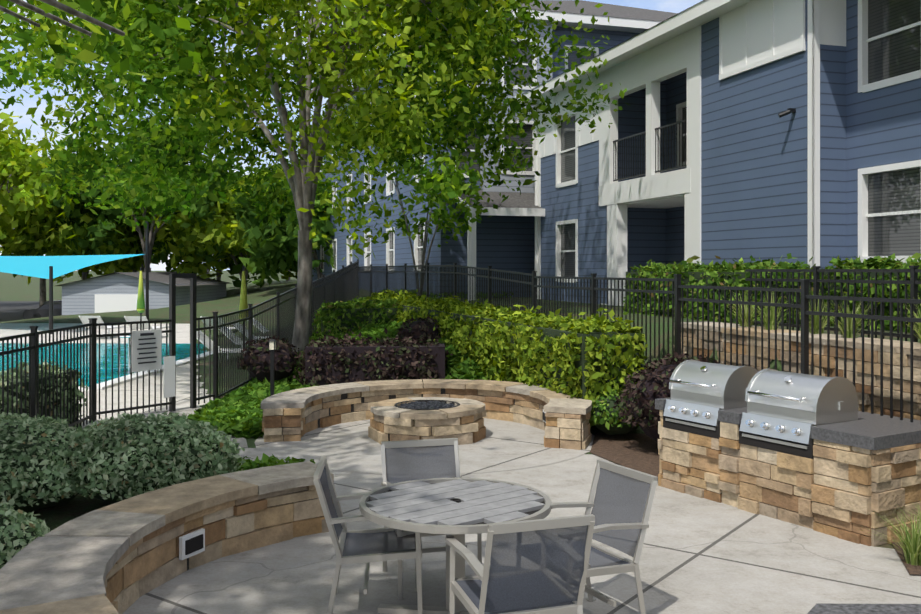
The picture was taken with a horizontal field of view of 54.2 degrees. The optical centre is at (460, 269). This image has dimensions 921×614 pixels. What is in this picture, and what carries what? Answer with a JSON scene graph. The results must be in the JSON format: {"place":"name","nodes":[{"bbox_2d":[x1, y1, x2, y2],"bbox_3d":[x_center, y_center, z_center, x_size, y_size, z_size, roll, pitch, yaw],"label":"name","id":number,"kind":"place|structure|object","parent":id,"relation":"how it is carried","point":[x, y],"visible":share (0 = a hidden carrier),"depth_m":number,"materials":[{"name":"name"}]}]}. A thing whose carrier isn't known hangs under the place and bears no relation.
{"place":"outdoors","nodes":[
{"label":"outdoors","id":0,"kind":"place"},
{"bbox_2d":[0,301,46,321],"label":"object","id":1,"kind":"structure","parent":0,"point":[11,310],"depth_m":80.19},
{"bbox_2d":[0,343,206,385],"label":"pool water","id":2,"kind":"structure","parent":0,"point":[182,351],"depth_m":22.29,"materials":[{"name":"teal liquid"}]},
{"bbox_2d":[0,323,212,430],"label":"pool deck paving","id":3,"kind":"structure","parent":0,"point":[182,371],"depth_m":17.34,"materials":[{"name":"concrete"}]},
{"bbox_2d":[79,316,126,338],"bbox_3d":[-11.380,1.799,28.657,0.671,0.765,1.863,0,0,4],"label":"pool lounger","id":4,"kind":"object","parent":3,"relation":"on","point":[84,319],"visible":0.46,"depth_m":27.98,"materials":[{"name":"white plastic"}]},
{"bbox_2d":[120,335,157,372],"bbox_3d":[-6.704,1.773,18.728,0.635,0.817,0.540,0,0,2],"label":"pool ladder rail","id":5,"kind":"object","parent":3,"relation":"on","point":[128,336],"visible":0.12,"depth_m":18.97,"materials":[{"name":"silver metal"}]},
{"bbox_2d":[136,267,144,330],"bbox_3d":[-9.171,1.056,25.814,0.500,2.250,0.500,0,0,2],"label":"closed patio umbrella","id":6,"kind":"object","parent":3,"relation":"on","point":[140,309],"visible":0.67,"depth_m":25.76,"materials":[{"name":"green fabric"}]},
{"bbox_2d":[78,351,212,390],"bbox_3d":[-14.043,2.151,21.447,15.450,0.050,10.150,0,0,2],"label":"pool coping","id":7,"kind":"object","parent":3,"relation":"on","point":[140,373],"depth_m":18.07,"materials":[{"name":"white concrete"}]},
{"bbox_2d":[124,316,168,330],"bbox_3d":[-9.888,1.799,28.407,0.671,0.765,1.863,0,0,4],"label":"pool lounger","id":8,"kind":"object","parent":3,"relation":"on","point":[132,318],"visible":0.48,"depth_m":27.75,"materials":[{"name":"white plastic"}]},
{"bbox_2d":[200,316,236,330],"bbox_3d":[-7.399,1.799,28.125,0.674,0.765,1.863,0,0,10],"label":"pool lounger","id":9,"kind":"object","parent":3,"relation":"on","point":[206,322],"visible":0.21,"depth_m":27.45,"materials":[{"name":"white"}]},
{"bbox_2d":[197,330,247,358],"bbox_3d":[-5.170,1.799,20.678,1.863,0.765,0.671,0,0,0],"label":"pool lounger","id":10,"kind":"object","parent":3,"relation":"on","point":[202,339],"visible":0.25,"depth_m":20.64,"materials":[{"name":"white plastic"}]},
{"bbox_2d":[218,326,256,344],"bbox_3d":[-5.198,1.799,22.880,1.863,0.765,0.671,0,0,0],"label":"pool lounger","id":11,"kind":"object","parent":3,"relation":"on","point":[229,334],"visible":0.12,"depth_m":22.80,"materials":[{"name":"white"}]},
{"bbox_2d":[238,267,247,316],"bbox_3d":[-5.252,1.056,21.782,0.500,2.250,0.500,0,0,2],"label":"closed patio umbrella","id":12,"kind":"object","parent":3,"relation":"on","point":[243,301],"visible":0.48,"depth_m":21.73,"materials":[{"name":"green fabric"}]},
{"bbox_2d":[236,322,268,339],"bbox_3d":[-5.245,1.799,24.482,1.863,0.765,0.671,0,0,0],"label":"pool lounger","id":13,"kind":"object","parent":3,"relation":"on","point":[247,332],"visible":0.17,"depth_m":24.50,"materials":[{"name":"white"}]},
{"bbox_2d":[253,318,268,332],"bbox_3d":[-5.279,1.799,26.485,1.863,0.765,0.671,0,0,0],"label":"pool lounger","id":14,"kind":"object","parent":3,"relation":"on","point":[258,325],"depth_m":26.49,"materials":[{"name":"white plastic"}]},
{"bbox_2d":[0,0,702,270],"label":"sky","id":15,"kind":"structure","parent":0,"point":[673,6],"materials":[{"name":"white"}]},
{"bbox_2d":[388,426,433,440],"bbox_3d":[-0.432,2.002,11.718,1.320,0.360,1.320,0,0,2],"label":"fire pit","id":16,"kind":"object","parent":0,"point":[427,426],"visible":0.02,"depth_m":11.15,"materials":[{"name":"brown stone"}]},
{"bbox_2d":[400,401,453,408],"bbox_3d":[-0.432,1.821,11.718,0.820,0.122,0.820,0,0,2],"label":"fire pit lava rock","id":17,"kind":"object","parent":16,"relation":"on","point":[427,405],"visible":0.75,"depth_m":11.76,"materials":[{"name":"grey stone"}]},
{"bbox_2d":[394,400,459,409],"bbox_3d":[-0.432,1.803,11.718,0.860,0.097,0.860,0,0,2],"label":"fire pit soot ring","id":18,"kind":"object","parent":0,"point":[445,401],"visible":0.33,"depth_m":11.88,"materials":[{"name":"black stone"}]},
{"bbox_2d":[0,271,920,548],"bbox_3d":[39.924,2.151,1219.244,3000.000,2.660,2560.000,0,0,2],"label":"ground","id":19,"kind":"structure","parent":0,"point":[18,287],"depth_m":36.77,"materials":[{"name":"soil"}]},
{"bbox_2d":[0,207,13,245],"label":"tree","id":20,"kind":"object","parent":19,"relation":"on","point":[1,216],"visible":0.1,"depth_m":64.29,"materials":[{"name":"green plant"}]},
{"bbox_2d":[0,156,45,306],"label":"tree","id":21,"kind":"object","parent":19,"relation":"on","point":[42,298],"visible":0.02,"depth_m":72.85,"materials":[{"name":"green plant"}]},
{"bbox_2d":[23,300,61,318],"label":"dark suv","id":22,"kind":"object","parent":19,"relation":"on","point":[41,311],"visible":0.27,"depth_m":57.83,"materials":[{"name":"grey paint"}]},
{"bbox_2d":[0,112,92,255],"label":"tree","id":23,"kind":"object","parent":19,"relation":"on","point":[13,204],"visible":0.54,"depth_m":56.23,"materials":[{"name":"green plant"}]},
{"bbox_2d":[0,194,158,284],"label":"tree","id":24,"kind":"object","parent":19,"relation":"on","point":[104,267],"visible":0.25,"depth_m":60.18,"materials":[{"name":"green plant"}]},
{"bbox_2d":[49,221,148,333],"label":"shade sail poles","id":25,"kind":"object","parent":19,"relation":"on","point":[51,287],"visible":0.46,"depth_m":38.29,"materials":[{"name":"black metal"}]},
{"bbox_2d":[0,254,144,278],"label":"shade sail","id":26,"kind":"object","parent":25,"relation":"attached to","point":[35,266],"visible":0.96,"depth_m":34.55,"materials":[{"name":"blue fabric"}]},
{"bbox_2d":[0,0,200,76],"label":"tree leaves","id":27,"kind":"object","parent":19,"relation":"on","point":[53,35],"visible":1,"depth_m":10.14,"materials":[{"name":"green plant"}]},
{"bbox_2d":[45,185,222,271],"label":"tree","id":28,"kind":"object","parent":19,"relation":"on","point":[135,259],"visible":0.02,"depth_m":62.28,"materials":[{"name":"green plant"}]},
{"bbox_2d":[39,118,241,271],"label":"tree","id":29,"kind":"object","parent":19,"relation":"on","point":[200,209],"visible":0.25,"depth_m":57.00,"materials":[{"name":"green plant"}]},
{"bbox_2d":[56,272,231,314],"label":"garage building","id":30,"kind":"structure","parent":19,"relation":"on","point":[114,292],"depth_m":50.61,"materials":[{"name":"grey"}]},
{"bbox_2d":[96,405,249,458],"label":"patio path to gate","id":31,"kind":"structure","parent":19,"relation":"on","point":[242,441],"depth_m":13.20,"materials":[{"name":"concrete"}]},
{"bbox_2d":[158,186,224,280],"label":"tree","id":32,"kind":"object","parent":19,"relation":"on","point":[168,268],"visible":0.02,"depth_m":70.86,"materials":[{"name":"green plant"}]},
{"bbox_2d":[140,169,296,292],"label":"tree","id":33,"kind":"object","parent":19,"relation":"on","point":[216,229],"visible":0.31,"depth_m":58.48,"materials":[{"name":"green plant"}]},
{"bbox_2d":[206,167,248,273],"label":"tree","id":34,"kind":"object","parent":19,"relation":"on","point":[226,186],"depth_m":106.74,"materials":[{"name":"green plant"}]},
{"bbox_2d":[228,168,290,281],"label":"tree","id":35,"kind":"object","parent":19,"relation":"on","point":[289,278],"depth_m":88.12,"materials":[{"name":"green plant"}]},
{"bbox_2d":[224,205,297,287],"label":"tree","id":36,"kind":"object","parent":19,"relation":"on","point":[234,268],"depth_m":61.24,"materials":[{"name":"green plant"}]},
{"bbox_2d":[268,339,275,395],"bbox_3d":[-2.781,1.605,13.296,0.110,1.150,0.110,0,0,2],"label":"path light","id":37,"kind":"object","parent":19,"relation":"on","point":[272,345],"visible":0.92,"depth_m":13.27,"materials":[{"name":"black metal"}]},
{"bbox_2d":[248,157,299,269],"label":"tree","id":38,"kind":"object","parent":19,"relation":"on","point":[274,168],"depth_m":70.21,"materials":[{"name":"green plant"}]},
{"bbox_2d":[230,177,335,285],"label":"tree","id":39,"kind":"object","parent":19,"relation":"on","point":[274,247],"visible":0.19,"depth_m":49.80,"materials":[{"name":"green plant"}]},
{"bbox_2d":[0,0,630,351],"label":"tree","id":40,"kind":"object","parent":19,"relation":"on","point":[463,32],"visible":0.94,"depth_m":16.82,"materials":[{"name":"green plant"}]},
{"bbox_2d":[351,132,478,295],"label":"crape myrtle tree stems","id":41,"kind":"object","parent":19,"relation":"on","point":[399,222],"visible":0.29,"depth_m":27.24,"materials":[{"name":"green plant"}]},
{"bbox_2d":[254,418,594,473],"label":"paving","id":42,"kind":"structure","parent":19,"relation":"on","point":[502,445],"depth_m":10.87,"materials":[{"name":"concrete"}]},
{"bbox_2d":[266,387,579,440],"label":"seat wall","id":43,"kind":"structure","parent":42,"relation":"on","point":[343,396],"depth_m":12.88,"materials":[{"name":"grey"}]},
{"bbox_2d":[261,379,591,414],"bbox_3d":[-0.408,1.717,12.375,4.247,0.080,2.938,0,0,2],"label":"bench wall cap","id":44,"kind":"object","parent":43,"relation":"on","point":[554,400],"visible":0.92,"depth_m":12.66,"materials":[{"name":"stone"}]},
{"bbox_2d":[262,388,590,449],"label":"seat wall stones","id":45,"kind":"object","parent":42,"relation":"on","point":[570,431],"visible":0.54,"depth_m":12.43,"materials":[{"name":"beige stone"}]},
{"bbox_2d":[542,409,545,422],"bbox_3d":[1.137,1.962,11.997,0.042,0.160,0.240,0,0,-10],"label":"wall light","id":46,"kind":"object","parent":45,"relation":"attached to","point":[543,416],"depth_m":12.03,"materials":[{"name":"white"}]},
{"bbox_2d":[368,409,485,444],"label":"fire pit stones","id":47,"kind":"object","parent":42,"relation":"on","point":[471,429],"visible":0.54,"depth_m":11.13,"materials":[{"name":"beige stone"}]},
{"bbox_2d":[370,397,484,418],"bbox_3d":[-0.414,1.792,11.711,1.478,0.073,1.468,0,0,2],"label":"fire pit cap","id":48,"kind":"object","parent":47,"relation":"on","point":[466,407],"visible":0.79,"depth_m":11.29,"materials":[{"name":"beige stone"}]},
{"bbox_2d":[0,253,920,568],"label":"shrubs","id":49,"kind":"object","parent":19,"relation":"on","point":[238,413],"visible":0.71,"depth_m":11.94,"materials":[{"name":"green plant"}]},
{"bbox_2d":[0,259,920,430],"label":"metal fence","id":50,"kind":"object","parent":19,"relation":"on","point":[343,284],"visible":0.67,"depth_m":12.73,"materials":[{"name":"black metal"}]},
{"bbox_2d":[132,329,174,397],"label":"gate signs","id":51,"kind":"object","parent":50,"relation":"attached to","point":[169,376],"visible":0.93,"depth_m":13.49,"materials":[{"name":"white metal"}]},
{"bbox_2d":[137,333,156,363],"bbox_3d":[-4.662,1.167,13.385,0.004,0.451,0.341,0,0,37],"label":"sign lettering","id":52,"kind":"object","parent":51,"relation":"attached to","point":[144,334],"visible":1,"depth_m":13.37},
{"bbox_2d":[312,0,677,300],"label":"apartment building","id":53,"kind":"structure","parent":19,"relation":"on","point":[502,237],"depth_m":28.93,"materials":[{"name":"blue wood"}]},
{"bbox_2d":[122,448,920,613],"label":"concrete patio","id":54,"kind":"structure","parent":19,"relation":"on","point":[701,556],"depth_m":6.49,"materials":[{"name":"grey concrete"}]},
{"bbox_2d":[107,490,321,579],"bbox_3d":[-1.805,1.966,5.586,1.550,0.430,4.503,0,0,-2],"label":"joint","id":55,"kind":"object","parent":54,"relation":"on","point":[255,529],"depth_m":7.11,"materials":[{"name":"brown"}]},
{"bbox_2d":[0,461,333,613],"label":"seat wall cap","id":56,"kind":"object","parent":55,"relation":"on","point":[65,568],"visible":0.94,"depth_m":5.62,"materials":[{"name":"stone"}]},
{"bbox_2d":[104,485,332,613],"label":"seat wall stones","id":57,"kind":"object","parent":54,"relation":"on","point":[143,565],"visible":0.48,"depth_m":6.75,"materials":[{"name":"beige stone"}]},
{"bbox_2d":[179,528,204,559],"bbox_3d":[-1.933,1.982,6.493,0.042,0.160,0.240,0,0,24],"label":"wall light","id":58,"kind":"object","parent":57,"relation":"attached to","point":[191,544],"depth_m":6.46,"materials":[{"name":"white"}]},
{"bbox_2d":[313,456,422,613],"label":"chair","id":59,"kind":"object","parent":54,"relation":"on","point":[367,546],"visible":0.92,"depth_m":5.71,"materials":[{"name":"silver metal"}]},
{"bbox_2d":[381,438,481,599],"bbox_3d":[-0.213,1.722,6.324,0.600,0.927,0.715,0,0,-15],"label":"chair","id":60,"kind":"object","parent":54,"relation":"on","point":[406,460],"visible":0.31,"depth_m":6.61,"materials":[{"name":"grey fabric"}]},
{"bbox_2d":[359,478,550,613],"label":"patio table","id":61,"kind":"object","parent":54,"relation":"on","point":[458,509],"visible":0.98,"depth_m":5.60,"materials":[{"name":"silver metal"}]},
{"bbox_2d":[445,514,594,613],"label":"chair","id":62,"kind":"object","parent":54,"relation":"on","point":[539,566],"visible":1,"depth_m":4.58,"materials":[{"name":"grey fabric"}]},
{"bbox_2d":[551,459,657,613],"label":"chair","id":63,"kind":"object","parent":54,"relation":"on","point":[621,505],"visible":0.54,"depth_m":5.61,"materials":[{"name":"grey fabric"}]},
{"bbox_2d":[807,603,920,613],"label":"dark stone bench","id":64,"kind":"object","parent":54,"relation":"on","point":[825,608],"visible":1,"depth_m":4.56,"materials":[{"name":"stone"}]},
{"bbox_2d":[892,542,920,574],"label":"mulch bed","id":65,"kind":"object","parent":54,"relation":"on","point":[913,569],"visible":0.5,"depth_m":6.61,"materials":[{"name":"brown soil"}]},
{"bbox_2d":[590,433,659,476],"bbox_3d":[2.381,2.166,11.022,1.523,0.001,3.821,0,0,11],"label":"mulch bed","id":66,"kind":"object","parent":19,"relation":"on","point":[637,451],"visible":0.38,"depth_m":10.77,"materials":[{"name":"brown soil"}]},
{"bbox_2d":[515,0,920,305],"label":"apartment building","id":67,"kind":"structure","parent":19,"relation":"on","point":[826,171],"depth_m":17.06,"materials":[{"name":"blue wood"}]},
{"bbox_2d":[613,108,795,180],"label":"black balcony railings","id":68,"kind":"object","parent":67,"relation":"attached to","point":[787,112],"visible":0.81,"depth_m":20.43,"materials":[{"name":"black metal"}]},
{"bbox_2d":[658,410,920,546],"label":"grill counter stones","id":69,"kind":"object","parent":19,"relation":"on","point":[846,492],"visible":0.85,"depth_m":7.55,"materials":[{"name":"beige stone"}]},
{"bbox_2d":[663,360,758,430],"bbox_3d":[2.476,1.215,8.868,0.702,0.588,0.750,0,0,-31],"label":"grill","id":70,"kind":"object","parent":69,"relation":"on","point":[703,392],"visible":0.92,"depth_m":8.66,"materials":[{"name":"silver metal"}]},
{"bbox_2d":[663,410,815,458],"bbox_3d":[2.618,1.496,8.359,0.300,0.170,1.770,0,0,-31],"label":"panel","id":71,"kind":"object","parent":69,"relation":"in","point":[802,452],"visible":0.36,"depth_m":8.08,"materials":[{"name":"black metal"}]},
{"bbox_2d":[655,397,920,449],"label":"countertop","id":72,"kind":"structure","parent":69,"relation":"on","point":[868,430],"depth_m":7.43,"materials":[{"name":"grey stone"}]},
{"bbox_2d":[739,369,858,448],"bbox_3d":[2.988,1.215,8.009,0.702,0.588,0.790,0,0,-31],"label":"grill","id":73,"kind":"object","parent":69,"relation":"on","point":[789,406],"visible":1,"depth_m":7.81,"materials":[{"name":"silver metal"}]},
{"bbox_2d":[681,328,920,419],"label":"retaining wall stones","id":74,"kind":"object","parent":19,"relation":"on","point":[896,384],"visible":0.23,"depth_m":9.06,"materials":[{"name":"brown stone"}]},
{"bbox_2d":[681,322,920,355],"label":"wall cap","id":75,"kind":"object","parent":74,"relation":"on","point":[896,346],"visible":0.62,"depth_m":9.62,"materials":[{"name":"beige stone"}]},
{"bbox_2d":[745,266,920,341],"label":"metal fence","id":76,"kind":"object","parent":19,"relation":"on","point":[913,282],"visible":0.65,"depth_m":10.26,"materials":[{"name":"black metal"}]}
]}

